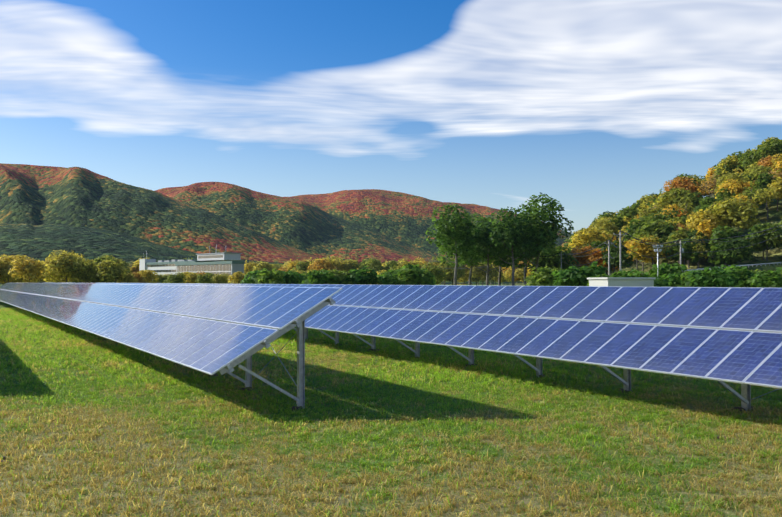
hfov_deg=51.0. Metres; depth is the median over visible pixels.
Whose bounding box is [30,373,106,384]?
grass patch
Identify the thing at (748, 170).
hill tree
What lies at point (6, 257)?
valley tree
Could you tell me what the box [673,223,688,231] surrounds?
hill tree
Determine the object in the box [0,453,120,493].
grass patch
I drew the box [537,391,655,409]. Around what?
grass patch
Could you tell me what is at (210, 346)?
solar panels
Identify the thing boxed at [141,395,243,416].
grass patch
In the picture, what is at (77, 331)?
grass patch
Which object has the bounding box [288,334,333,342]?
grass patch
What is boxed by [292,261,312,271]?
valley tree
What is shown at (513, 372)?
grass patch
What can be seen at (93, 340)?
grass patch
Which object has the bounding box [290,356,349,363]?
grass patch
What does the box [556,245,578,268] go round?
hill tree
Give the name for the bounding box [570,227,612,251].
hill tree
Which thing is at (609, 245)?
utility pole
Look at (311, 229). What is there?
mountain
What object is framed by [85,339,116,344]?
grass patch
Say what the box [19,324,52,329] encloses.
grass patch
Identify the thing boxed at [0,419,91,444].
grass patch
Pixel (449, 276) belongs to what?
valley tree
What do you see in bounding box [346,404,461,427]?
grass patch
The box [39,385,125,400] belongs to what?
grass patch
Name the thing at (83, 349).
grass patch
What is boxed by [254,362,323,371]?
grass patch
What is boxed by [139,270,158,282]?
valley tree
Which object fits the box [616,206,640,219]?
hill tree
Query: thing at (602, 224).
hill tree
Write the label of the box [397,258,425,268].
valley tree
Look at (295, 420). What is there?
grass patch
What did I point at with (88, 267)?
valley tree
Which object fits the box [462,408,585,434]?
grass patch
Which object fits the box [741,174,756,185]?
hill tree
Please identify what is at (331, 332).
grass patch
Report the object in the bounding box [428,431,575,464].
grass patch
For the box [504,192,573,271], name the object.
tall tree
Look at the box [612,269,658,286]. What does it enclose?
shrub
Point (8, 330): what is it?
grass patch
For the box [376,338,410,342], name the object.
grass patch
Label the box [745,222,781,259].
hill tree
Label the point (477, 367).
grass patch
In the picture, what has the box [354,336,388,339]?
grass patch
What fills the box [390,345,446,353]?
grass patch
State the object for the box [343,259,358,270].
valley tree
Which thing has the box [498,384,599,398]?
grass patch
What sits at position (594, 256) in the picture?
hill tree
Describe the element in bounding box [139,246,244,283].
office building
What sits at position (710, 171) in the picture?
hill tree
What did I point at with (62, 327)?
grass patch
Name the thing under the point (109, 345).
grass patch
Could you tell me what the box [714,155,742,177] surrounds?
hill tree
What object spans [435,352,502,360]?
grass patch
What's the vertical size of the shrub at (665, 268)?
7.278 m
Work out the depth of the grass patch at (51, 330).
52.86 m
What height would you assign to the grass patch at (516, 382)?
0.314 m
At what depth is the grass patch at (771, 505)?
12.10 m
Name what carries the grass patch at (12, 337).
on the ground at (526, 499)
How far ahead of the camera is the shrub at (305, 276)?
258.44 m
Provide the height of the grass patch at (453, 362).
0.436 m
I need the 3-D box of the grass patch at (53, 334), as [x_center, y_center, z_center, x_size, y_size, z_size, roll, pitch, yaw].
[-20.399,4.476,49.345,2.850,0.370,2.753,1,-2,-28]
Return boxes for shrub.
[240,268,269,283]
[254,268,283,283]
[281,270,304,283]
[295,272,311,283]
[302,269,339,283]
[328,269,352,284]
[345,266,378,284]
[374,273,404,284]
[376,269,397,282]
[392,263,422,281]
[396,265,434,284]
[524,266,563,285]
[551,268,588,285]
[562,261,607,285]
[587,274,609,285]
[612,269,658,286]
[645,262,686,281]
[653,275,669,286]
[661,272,684,286]
[675,270,701,286]
[683,266,735,286]
[713,264,754,287]
[733,271,762,287]
[749,270,781,287]
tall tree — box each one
[425,203,485,284]
[437,212,495,284]
[453,218,514,285]
[481,227,519,285]
[485,207,537,285]
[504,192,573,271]
[510,213,548,285]
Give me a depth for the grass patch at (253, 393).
23.85 m
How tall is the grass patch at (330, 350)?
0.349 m
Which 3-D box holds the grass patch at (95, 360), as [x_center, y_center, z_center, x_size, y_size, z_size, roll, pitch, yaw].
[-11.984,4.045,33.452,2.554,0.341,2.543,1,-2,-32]
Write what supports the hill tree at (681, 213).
on the hillside at (774, 217)
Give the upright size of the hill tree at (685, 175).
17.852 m
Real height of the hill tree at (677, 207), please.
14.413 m
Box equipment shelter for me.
[587,277,655,286]
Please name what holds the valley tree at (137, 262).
on the ground at (526, 499)
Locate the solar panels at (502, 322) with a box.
[44,282,781,388]
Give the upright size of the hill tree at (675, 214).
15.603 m
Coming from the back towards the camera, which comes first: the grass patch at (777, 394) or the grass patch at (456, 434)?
the grass patch at (777, 394)
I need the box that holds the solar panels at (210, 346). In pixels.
[0,283,341,374]
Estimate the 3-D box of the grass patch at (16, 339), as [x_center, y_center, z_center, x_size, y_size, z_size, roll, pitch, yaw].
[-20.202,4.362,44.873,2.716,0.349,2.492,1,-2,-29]
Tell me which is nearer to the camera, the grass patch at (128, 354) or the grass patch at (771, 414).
the grass patch at (771, 414)
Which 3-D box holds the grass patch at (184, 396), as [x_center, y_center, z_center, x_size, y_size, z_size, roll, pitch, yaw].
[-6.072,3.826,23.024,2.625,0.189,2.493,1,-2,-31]
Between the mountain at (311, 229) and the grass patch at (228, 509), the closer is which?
the grass patch at (228, 509)
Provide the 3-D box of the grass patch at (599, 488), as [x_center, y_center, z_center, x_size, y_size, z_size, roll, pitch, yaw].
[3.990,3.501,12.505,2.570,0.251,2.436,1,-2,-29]
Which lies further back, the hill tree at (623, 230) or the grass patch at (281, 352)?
the hill tree at (623, 230)
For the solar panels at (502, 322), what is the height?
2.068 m
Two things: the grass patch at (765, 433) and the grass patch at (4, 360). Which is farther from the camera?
the grass patch at (4, 360)
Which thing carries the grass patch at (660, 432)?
on the ground at (526, 499)
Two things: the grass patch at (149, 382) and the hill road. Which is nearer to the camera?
the grass patch at (149, 382)
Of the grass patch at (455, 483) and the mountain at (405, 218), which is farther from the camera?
the mountain at (405, 218)
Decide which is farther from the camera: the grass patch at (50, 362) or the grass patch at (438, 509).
the grass patch at (50, 362)
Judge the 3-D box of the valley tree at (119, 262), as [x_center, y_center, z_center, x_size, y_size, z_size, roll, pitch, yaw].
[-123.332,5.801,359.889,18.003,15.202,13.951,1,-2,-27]
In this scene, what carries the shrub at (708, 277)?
on the ground at (526, 499)
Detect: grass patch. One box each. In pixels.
[0,328,23,332]
[0,329,30,333]
[0,330,28,335]
[0,332,35,337]
[0,334,39,340]
[0,335,42,341]
[0,336,43,344]
[0,353,17,358]
[0,354,19,363]
[0,359,24,367]
[0,365,29,373]
[0,368,36,380]
[0,372,39,386]
[0,383,43,394]
[0,389,52,403]
[0,397,64,415]
[0,405,77,428]
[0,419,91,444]
[0,430,107,465]
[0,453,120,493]
[0,474,149,516]
[3,341,53,347]
[3,344,51,351]
[5,344,59,354]
[7,349,66,357]
[10,319,41,322]
[11,354,68,362]
[12,321,41,323]
[14,320,43,325]
[15,499,164,516]
[16,358,72,366]
[17,323,47,327]
[18,326,54,331]
[18,360,82,371]
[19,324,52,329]
[25,328,62,333]
[25,368,93,377]
[28,330,64,334]
[29,331,69,336]
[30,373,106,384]
[31,332,75,338]
[32,379,114,392]
[35,335,76,341]
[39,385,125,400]
[41,336,85,343]
[42,338,91,345]
[44,393,144,411]
[46,321,69,327]
[48,342,94,348]
[49,326,74,328]
[51,403,160,422]
[54,345,105,352]
[55,326,77,330]
[59,346,112,356]
[60,329,88,333]
[62,353,118,360]
[65,411,182,438]
[66,354,131,363]
[67,332,94,335]
[75,335,105,339]
[75,359,142,369]
[76,422,200,454]
[77,334,113,341]
[81,363,154,373]
[84,440,246,478]
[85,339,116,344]
[89,369,165,379]
[91,341,129,347]
[97,345,131,350]
[100,370,184,387]
[103,347,146,353]
[108,380,200,395]
[113,350,151,358]
[113,460,283,505]
[119,354,163,362]
[125,389,214,404]
[129,358,174,365]
[139,362,191,370]
[140,482,334,516]
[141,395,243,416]
[152,366,217,377]
[155,407,263,430]
[162,371,239,383]
[176,377,257,391]
[182,420,300,445]
[192,433,340,466]
[193,385,282,399]
[214,392,311,409]
[217,364,274,373]
[224,369,296,379]
[230,449,394,489]
[236,361,259,367]
[241,402,347,420]
[242,357,306,365]
[243,375,320,386]
[252,354,289,360]
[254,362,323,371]
[256,348,311,356]
[256,380,348,394]
[259,343,296,351]
[261,410,384,437]
[267,470,455,516]
[271,336,296,344]
[272,350,325,359]
[273,339,319,347]
[273,364,348,376]
[276,343,332,349]
[277,335,321,340]
[280,387,382,404]
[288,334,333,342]
[289,331,322,335]
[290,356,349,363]
[293,346,353,352]
[293,422,426,454]
[294,370,382,383]
[305,339,354,345]
[306,361,374,368]
[309,332,334,337]
[310,393,409,415]
[311,334,352,339]
[314,331,344,333]
[317,351,371,357]
[320,343,368,348]
[321,376,404,390]
[322,334,368,341]
[323,493,504,516]
[325,363,400,374]
[332,354,396,361]
[334,436,491,474]
[336,345,391,351]
[339,334,370,338]
[342,338,389,343]
[346,366,423,380]
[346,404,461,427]
[348,384,441,399]
[350,358,416,365]
[352,349,412,354]
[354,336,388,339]
[355,339,399,346]
[371,361,446,370]
[373,352,433,359]
[374,416,509,444]
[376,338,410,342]
[377,345,428,349]
[377,369,463,387]
[379,390,482,408]
[381,460,557,506]
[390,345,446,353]
[392,341,436,345]
[399,353,460,363]
[399,362,477,375]
[407,380,496,394]
[411,344,457,348]
[411,349,466,356]
[417,356,487,367]
[417,399,533,421]
[426,368,511,382]
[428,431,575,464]
[431,346,475,351]
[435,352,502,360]
[438,385,540,403]
[445,360,526,372]
[449,348,498,354]
[455,485,660,516]
[459,375,550,389]
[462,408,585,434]
[464,356,531,364]
[475,352,528,358]
[477,395,585,414]
[478,363,560,378]
[489,447,660,488]
[493,357,564,369]
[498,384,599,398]
[504,355,559,362]
[504,421,649,452]
[509,373,605,385]
[521,364,602,375]
[523,405,643,427]
[534,359,596,366]
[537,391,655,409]
[543,468,767,516]
[549,380,651,393]
[557,370,642,381]
[565,364,634,372]
[566,438,745,475]
[574,415,722,442]
[590,386,699,402]
[590,401,715,420]
[597,374,691,388]
[602,368,681,378]
[641,373,729,384]
[641,428,781,462]
[642,382,739,397]
[643,396,765,413]
[649,459,781,504]
[651,412,778,433]
[660,498,781,516]
[692,381,781,392]
[697,392,781,407]
[707,402,781,426]
[719,421,781,445]
[733,450,781,472]
[747,490,781,509]
[751,388,781,397]
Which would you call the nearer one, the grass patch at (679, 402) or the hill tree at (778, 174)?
the grass patch at (679, 402)
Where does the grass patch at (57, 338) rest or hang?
on the ground at (526, 499)
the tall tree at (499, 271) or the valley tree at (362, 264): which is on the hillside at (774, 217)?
the tall tree at (499, 271)
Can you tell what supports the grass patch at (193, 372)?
on the ground at (526, 499)
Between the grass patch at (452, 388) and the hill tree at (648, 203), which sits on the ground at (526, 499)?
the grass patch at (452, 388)
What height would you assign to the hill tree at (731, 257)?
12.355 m
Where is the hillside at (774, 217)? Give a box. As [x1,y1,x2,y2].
[489,194,781,285]
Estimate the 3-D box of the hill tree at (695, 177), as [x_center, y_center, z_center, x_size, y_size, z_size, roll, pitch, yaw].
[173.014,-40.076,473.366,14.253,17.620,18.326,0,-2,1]
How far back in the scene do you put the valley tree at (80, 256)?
324.95 m
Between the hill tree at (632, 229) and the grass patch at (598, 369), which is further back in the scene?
the hill tree at (632, 229)
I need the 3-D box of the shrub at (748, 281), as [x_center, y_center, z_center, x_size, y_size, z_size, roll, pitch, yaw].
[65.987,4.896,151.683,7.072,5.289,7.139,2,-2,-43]
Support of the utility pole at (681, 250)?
on the ground at (526, 499)
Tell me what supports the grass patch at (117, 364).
on the ground at (526, 499)
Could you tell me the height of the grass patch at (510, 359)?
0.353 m
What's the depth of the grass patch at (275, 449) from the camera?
15.82 m
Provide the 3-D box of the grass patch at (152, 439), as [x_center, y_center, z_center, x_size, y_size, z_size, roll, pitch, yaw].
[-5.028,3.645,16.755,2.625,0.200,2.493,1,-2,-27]
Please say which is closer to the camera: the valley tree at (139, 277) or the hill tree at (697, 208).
the hill tree at (697, 208)
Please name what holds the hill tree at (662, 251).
on the hillside at (774, 217)
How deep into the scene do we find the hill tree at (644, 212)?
331.07 m
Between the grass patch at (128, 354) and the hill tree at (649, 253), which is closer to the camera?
the grass patch at (128, 354)
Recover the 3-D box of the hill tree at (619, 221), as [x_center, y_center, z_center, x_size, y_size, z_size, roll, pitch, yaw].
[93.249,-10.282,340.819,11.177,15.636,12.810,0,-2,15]
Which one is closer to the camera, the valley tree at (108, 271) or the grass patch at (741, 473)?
the grass patch at (741, 473)
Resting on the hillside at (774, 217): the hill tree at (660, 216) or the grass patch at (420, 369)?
the hill tree at (660, 216)
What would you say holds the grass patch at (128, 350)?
on the ground at (526, 499)
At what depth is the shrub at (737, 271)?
151.19 m
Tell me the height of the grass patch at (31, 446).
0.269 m
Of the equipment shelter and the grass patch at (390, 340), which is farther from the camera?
the equipment shelter
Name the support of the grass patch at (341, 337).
on the ground at (526, 499)
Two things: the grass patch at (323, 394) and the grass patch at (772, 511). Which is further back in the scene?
the grass patch at (323, 394)
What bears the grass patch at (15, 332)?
on the ground at (526, 499)
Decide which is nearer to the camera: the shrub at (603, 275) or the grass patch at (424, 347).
the grass patch at (424, 347)
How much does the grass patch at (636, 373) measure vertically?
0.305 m
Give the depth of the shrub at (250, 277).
206.47 m
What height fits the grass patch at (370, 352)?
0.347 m
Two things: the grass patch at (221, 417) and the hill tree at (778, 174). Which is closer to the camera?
the grass patch at (221, 417)
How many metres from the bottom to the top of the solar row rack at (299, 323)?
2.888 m
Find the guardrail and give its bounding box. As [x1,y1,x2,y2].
[682,262,781,270]
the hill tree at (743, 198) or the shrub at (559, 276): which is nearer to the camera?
the shrub at (559, 276)
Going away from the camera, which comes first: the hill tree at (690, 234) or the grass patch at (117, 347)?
the grass patch at (117, 347)
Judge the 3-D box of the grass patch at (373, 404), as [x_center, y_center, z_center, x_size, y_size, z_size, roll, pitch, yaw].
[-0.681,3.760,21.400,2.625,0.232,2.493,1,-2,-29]
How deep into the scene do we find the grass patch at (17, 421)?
19.32 m
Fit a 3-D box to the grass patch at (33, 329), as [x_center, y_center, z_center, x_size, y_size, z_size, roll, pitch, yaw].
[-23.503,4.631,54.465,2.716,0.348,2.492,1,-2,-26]
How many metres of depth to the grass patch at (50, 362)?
32.37 m
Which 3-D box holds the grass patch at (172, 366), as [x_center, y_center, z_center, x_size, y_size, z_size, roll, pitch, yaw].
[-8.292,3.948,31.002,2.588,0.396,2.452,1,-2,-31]
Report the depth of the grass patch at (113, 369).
29.89 m
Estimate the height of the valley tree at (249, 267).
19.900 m
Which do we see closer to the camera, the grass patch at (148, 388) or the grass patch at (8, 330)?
the grass patch at (148, 388)
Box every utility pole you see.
[606,242,611,275]
[614,232,626,269]
[676,240,685,270]
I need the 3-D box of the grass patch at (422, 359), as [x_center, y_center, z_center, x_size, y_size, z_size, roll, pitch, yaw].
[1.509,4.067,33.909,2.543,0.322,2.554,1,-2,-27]
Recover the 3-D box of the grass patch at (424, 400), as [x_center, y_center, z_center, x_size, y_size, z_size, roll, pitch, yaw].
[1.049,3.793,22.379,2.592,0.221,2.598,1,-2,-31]
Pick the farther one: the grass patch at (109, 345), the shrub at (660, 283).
the shrub at (660, 283)
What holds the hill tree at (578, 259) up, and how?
on the hillside at (774, 217)
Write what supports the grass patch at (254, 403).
on the ground at (526, 499)
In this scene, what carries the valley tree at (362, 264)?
on the ground at (526, 499)
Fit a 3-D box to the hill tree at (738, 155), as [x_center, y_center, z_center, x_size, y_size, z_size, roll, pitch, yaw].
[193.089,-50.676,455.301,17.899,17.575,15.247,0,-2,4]
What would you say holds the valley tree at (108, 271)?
on the ground at (526, 499)
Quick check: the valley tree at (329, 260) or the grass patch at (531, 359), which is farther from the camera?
the valley tree at (329, 260)
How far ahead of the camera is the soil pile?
24.63 m
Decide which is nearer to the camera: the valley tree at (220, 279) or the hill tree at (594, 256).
the hill tree at (594, 256)
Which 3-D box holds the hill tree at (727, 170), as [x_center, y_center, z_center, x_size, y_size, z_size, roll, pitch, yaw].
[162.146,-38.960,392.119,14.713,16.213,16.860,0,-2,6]
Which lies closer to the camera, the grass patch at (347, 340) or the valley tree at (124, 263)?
the grass patch at (347, 340)
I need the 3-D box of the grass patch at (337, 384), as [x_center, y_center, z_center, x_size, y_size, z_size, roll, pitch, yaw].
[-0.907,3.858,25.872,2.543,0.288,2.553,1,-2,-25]
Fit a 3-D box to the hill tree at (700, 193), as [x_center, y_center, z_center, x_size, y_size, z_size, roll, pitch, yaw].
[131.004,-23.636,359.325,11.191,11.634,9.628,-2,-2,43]
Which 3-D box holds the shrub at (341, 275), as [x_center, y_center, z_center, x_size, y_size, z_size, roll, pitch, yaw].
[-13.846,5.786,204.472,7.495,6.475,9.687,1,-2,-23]
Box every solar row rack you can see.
[1,296,335,407]
[90,302,779,410]
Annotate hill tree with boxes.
[529,246,578,273]
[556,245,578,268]
[563,228,588,246]
[569,244,600,266]
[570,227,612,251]
[581,247,621,271]
[587,240,606,247]
[590,211,617,225]
[590,218,622,241]
[591,216,614,224]
[600,240,632,272]
[608,215,628,240]
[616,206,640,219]
[618,225,629,244]
[621,216,630,245]
[622,218,645,260]
[624,236,668,271]
[630,200,645,210]
[630,233,673,266]
[631,218,676,263]
[633,207,661,220]
[636,194,658,211]
[636,197,653,209]
[638,212,673,225]
[646,198,655,205]
[652,189,684,210]
[655,187,698,210]
[656,225,676,263]
[658,204,685,217]
[658,207,689,224]
[658,220,690,256]
[662,176,705,196]
[664,227,687,266]
[665,228,709,267]
[665,237,702,264]
[670,217,691,229]
[673,173,696,183]
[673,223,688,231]
[675,209,688,217]
[676,197,697,213]
[679,196,693,216]
[686,209,727,252]
[687,174,703,190]
[690,191,701,199]
[691,235,712,268]
[692,204,718,215]
[695,219,722,262]
[697,179,716,197]
[699,196,724,206]
[700,174,720,197]
[703,196,760,232]
[705,167,716,180]
[705,226,746,265]
[707,237,754,265]
[712,162,743,179]
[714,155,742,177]
[714,172,749,192]
[714,188,735,201]
[715,179,747,198]
[724,151,742,160]
[727,195,758,213]
[734,150,764,173]
[738,181,754,193]
[738,181,758,217]
[740,162,760,174]
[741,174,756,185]
[744,165,777,181]
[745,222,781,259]
[748,165,771,177]
[748,189,769,206]
[748,223,781,260]
[752,137,781,154]
[752,173,775,209]
[752,187,778,218]
[756,138,781,157]
[757,155,776,170]
[765,157,781,170]
[766,154,781,165]
[766,177,781,210]
[767,169,781,179]
[772,160,781,175]
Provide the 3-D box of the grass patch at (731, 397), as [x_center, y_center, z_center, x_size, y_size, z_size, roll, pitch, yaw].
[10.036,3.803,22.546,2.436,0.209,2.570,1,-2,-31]
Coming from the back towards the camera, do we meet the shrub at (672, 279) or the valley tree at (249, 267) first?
the valley tree at (249, 267)
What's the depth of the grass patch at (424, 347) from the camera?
40.92 m
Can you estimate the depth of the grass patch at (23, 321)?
64.74 m
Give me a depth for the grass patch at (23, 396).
22.93 m
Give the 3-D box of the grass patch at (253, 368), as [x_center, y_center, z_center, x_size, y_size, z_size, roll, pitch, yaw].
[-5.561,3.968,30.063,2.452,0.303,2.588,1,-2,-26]
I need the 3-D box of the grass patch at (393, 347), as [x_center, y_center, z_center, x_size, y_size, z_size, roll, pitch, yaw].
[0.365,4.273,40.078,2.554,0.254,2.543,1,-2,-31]
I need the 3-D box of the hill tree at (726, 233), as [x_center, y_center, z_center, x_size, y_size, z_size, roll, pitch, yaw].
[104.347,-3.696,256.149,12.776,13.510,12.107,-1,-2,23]
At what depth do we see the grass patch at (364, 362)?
32.77 m
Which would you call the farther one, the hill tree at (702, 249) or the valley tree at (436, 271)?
the valley tree at (436, 271)
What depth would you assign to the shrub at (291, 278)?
229.94 m
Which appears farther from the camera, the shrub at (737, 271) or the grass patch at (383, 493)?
the shrub at (737, 271)
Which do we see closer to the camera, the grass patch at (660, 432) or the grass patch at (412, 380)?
the grass patch at (660, 432)
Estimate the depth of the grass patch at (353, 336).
47.63 m
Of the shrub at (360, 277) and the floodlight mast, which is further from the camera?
the shrub at (360, 277)
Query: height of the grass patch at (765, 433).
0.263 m
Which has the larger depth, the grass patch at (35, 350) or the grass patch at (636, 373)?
the grass patch at (35, 350)
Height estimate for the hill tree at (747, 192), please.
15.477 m
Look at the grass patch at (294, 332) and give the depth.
50.92 m
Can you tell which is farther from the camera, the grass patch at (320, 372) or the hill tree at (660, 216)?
the hill tree at (660, 216)
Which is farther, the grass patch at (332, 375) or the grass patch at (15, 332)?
the grass patch at (15, 332)
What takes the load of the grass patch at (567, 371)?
on the ground at (526, 499)
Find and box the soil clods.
[1,349,724,462]
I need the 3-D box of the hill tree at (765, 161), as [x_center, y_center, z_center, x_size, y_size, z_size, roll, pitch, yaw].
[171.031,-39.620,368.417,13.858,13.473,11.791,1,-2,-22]
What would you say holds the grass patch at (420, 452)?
on the ground at (526, 499)
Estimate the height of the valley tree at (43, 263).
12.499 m
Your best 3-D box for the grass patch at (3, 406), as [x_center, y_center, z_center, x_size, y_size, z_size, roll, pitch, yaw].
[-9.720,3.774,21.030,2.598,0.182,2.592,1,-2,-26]
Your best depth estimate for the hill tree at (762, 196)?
307.05 m
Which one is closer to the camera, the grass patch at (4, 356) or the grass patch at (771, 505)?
the grass patch at (771, 505)
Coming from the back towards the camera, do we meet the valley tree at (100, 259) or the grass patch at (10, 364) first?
the valley tree at (100, 259)
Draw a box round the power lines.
[425,225,781,268]
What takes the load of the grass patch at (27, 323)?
on the ground at (526, 499)
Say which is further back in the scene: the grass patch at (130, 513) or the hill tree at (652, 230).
the hill tree at (652, 230)
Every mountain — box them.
[0,163,319,262]
[156,182,437,263]
[285,189,571,262]
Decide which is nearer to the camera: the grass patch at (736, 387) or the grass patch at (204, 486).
the grass patch at (204, 486)
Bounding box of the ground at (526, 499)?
[0,285,781,516]
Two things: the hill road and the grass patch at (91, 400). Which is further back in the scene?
the hill road
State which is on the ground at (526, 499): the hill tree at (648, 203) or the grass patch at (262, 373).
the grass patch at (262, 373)
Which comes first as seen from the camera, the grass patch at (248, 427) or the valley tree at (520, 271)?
the grass patch at (248, 427)
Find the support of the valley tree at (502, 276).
on the ground at (526, 499)
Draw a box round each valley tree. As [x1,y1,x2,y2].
[0,255,30,282]
[0,260,23,282]
[8,257,49,282]
[38,261,52,282]
[43,250,82,281]
[44,256,72,281]
[63,253,86,282]
[68,257,104,282]
[92,260,128,282]
[93,255,131,282]
[95,255,116,282]
[114,258,129,282]
[116,273,138,282]
[130,272,145,282]
[131,257,149,270]
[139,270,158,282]
[151,272,165,282]
[160,275,169,282]
[163,272,186,282]
[184,272,198,282]
[195,274,213,283]
[211,273,228,283]
[227,271,246,283]
[244,260,263,273]
[253,262,278,270]
[286,259,310,270]
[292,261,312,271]
[307,257,332,263]
[307,258,337,271]
[327,256,350,272]
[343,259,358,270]
[352,259,369,269]
[365,258,383,272]
[382,260,401,269]
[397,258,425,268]
[419,261,445,281]
[421,262,445,283]
[428,256,462,284]
[437,258,465,284]
[457,265,471,282]
[467,262,498,285]
[469,262,480,284]
[489,264,506,284]
[501,261,529,283]
[503,264,530,282]
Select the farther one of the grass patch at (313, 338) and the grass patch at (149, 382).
the grass patch at (313, 338)
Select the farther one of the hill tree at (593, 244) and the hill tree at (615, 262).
the hill tree at (593, 244)
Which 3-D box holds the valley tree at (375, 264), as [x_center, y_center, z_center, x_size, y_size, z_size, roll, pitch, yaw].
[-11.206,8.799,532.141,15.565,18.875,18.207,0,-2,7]
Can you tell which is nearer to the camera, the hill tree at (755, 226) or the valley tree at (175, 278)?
the hill tree at (755, 226)
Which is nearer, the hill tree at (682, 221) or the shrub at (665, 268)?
the shrub at (665, 268)
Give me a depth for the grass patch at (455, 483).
13.32 m
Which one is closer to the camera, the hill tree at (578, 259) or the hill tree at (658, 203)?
the hill tree at (578, 259)
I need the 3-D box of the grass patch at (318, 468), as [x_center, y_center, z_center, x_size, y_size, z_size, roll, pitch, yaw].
[-1.391,3.585,14.123,2.598,0.172,2.592,1,-2,-26]
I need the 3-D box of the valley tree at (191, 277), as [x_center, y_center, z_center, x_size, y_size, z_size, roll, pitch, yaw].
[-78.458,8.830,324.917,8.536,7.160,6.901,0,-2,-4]
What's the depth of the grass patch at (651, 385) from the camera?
26.17 m
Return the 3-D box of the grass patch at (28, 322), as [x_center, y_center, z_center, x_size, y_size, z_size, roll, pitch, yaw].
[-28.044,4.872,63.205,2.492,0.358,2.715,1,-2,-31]
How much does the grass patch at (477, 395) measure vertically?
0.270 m
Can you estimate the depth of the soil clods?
15.12 m
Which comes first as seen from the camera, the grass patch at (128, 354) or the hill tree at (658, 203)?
the grass patch at (128, 354)
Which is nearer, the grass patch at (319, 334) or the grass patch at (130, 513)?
the grass patch at (130, 513)
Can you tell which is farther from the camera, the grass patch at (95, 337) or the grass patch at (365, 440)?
the grass patch at (95, 337)
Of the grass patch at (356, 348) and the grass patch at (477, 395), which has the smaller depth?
the grass patch at (477, 395)
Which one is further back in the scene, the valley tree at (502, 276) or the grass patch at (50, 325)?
the valley tree at (502, 276)
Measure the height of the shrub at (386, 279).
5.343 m
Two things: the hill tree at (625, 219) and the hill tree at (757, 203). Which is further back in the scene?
the hill tree at (625, 219)
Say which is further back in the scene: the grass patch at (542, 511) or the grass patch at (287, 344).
the grass patch at (287, 344)
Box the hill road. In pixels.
[731,265,781,271]
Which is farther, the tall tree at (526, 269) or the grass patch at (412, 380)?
the tall tree at (526, 269)
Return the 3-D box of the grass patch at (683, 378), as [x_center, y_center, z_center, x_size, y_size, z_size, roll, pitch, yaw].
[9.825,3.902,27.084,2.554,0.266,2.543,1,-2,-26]
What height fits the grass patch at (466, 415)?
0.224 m
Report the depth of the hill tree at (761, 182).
320.39 m
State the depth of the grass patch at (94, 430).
18.49 m
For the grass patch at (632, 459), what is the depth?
15.16 m
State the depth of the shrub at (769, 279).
146.87 m
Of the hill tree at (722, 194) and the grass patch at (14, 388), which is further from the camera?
the hill tree at (722, 194)
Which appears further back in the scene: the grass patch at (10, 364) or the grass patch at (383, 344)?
the grass patch at (383, 344)
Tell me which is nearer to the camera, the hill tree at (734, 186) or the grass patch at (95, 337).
the grass patch at (95, 337)
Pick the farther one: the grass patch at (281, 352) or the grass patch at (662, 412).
the grass patch at (281, 352)
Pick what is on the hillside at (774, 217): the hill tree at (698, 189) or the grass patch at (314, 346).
the hill tree at (698, 189)
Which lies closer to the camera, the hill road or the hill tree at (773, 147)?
the hill road
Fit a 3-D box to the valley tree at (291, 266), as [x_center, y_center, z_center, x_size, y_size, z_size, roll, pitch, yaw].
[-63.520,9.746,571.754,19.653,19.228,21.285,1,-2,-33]
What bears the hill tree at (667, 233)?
on the hillside at (774, 217)
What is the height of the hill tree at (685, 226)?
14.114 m
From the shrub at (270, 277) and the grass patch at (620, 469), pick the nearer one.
the grass patch at (620, 469)
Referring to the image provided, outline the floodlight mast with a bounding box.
[653,245,662,276]
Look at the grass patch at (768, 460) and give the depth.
14.81 m
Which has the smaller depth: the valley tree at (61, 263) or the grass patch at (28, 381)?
the grass patch at (28, 381)
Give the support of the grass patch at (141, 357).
on the ground at (526, 499)
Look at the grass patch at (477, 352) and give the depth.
37.56 m
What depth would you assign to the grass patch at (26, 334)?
48.36 m
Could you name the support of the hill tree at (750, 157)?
on the hillside at (774, 217)
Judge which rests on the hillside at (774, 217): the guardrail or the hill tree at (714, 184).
the hill tree at (714, 184)
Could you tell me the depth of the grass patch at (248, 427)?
17.57 m
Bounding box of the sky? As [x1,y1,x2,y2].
[0,0,781,233]
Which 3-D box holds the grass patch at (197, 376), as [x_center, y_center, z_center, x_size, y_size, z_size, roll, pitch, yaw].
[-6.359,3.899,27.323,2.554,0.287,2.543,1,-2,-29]
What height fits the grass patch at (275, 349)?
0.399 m
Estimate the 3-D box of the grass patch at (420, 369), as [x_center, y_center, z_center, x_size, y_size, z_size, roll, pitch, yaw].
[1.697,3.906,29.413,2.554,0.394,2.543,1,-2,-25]
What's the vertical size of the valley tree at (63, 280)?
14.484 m
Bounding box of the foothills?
[0,223,522,284]
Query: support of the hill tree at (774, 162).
on the hillside at (774, 217)
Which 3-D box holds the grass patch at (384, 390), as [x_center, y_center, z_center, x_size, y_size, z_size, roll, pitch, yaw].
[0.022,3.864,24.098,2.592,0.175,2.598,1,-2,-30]
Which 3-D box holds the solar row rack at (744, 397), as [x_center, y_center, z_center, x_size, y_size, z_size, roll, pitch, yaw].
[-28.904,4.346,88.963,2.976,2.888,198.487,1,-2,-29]
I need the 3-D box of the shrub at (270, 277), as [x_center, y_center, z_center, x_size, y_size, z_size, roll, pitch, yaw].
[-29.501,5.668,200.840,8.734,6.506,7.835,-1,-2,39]
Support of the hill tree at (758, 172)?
on the hillside at (774, 217)
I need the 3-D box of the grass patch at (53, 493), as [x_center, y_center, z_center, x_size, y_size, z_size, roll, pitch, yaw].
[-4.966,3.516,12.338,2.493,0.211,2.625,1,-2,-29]
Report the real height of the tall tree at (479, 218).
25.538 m
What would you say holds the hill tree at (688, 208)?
on the hillside at (774, 217)
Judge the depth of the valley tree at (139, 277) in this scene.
326.73 m

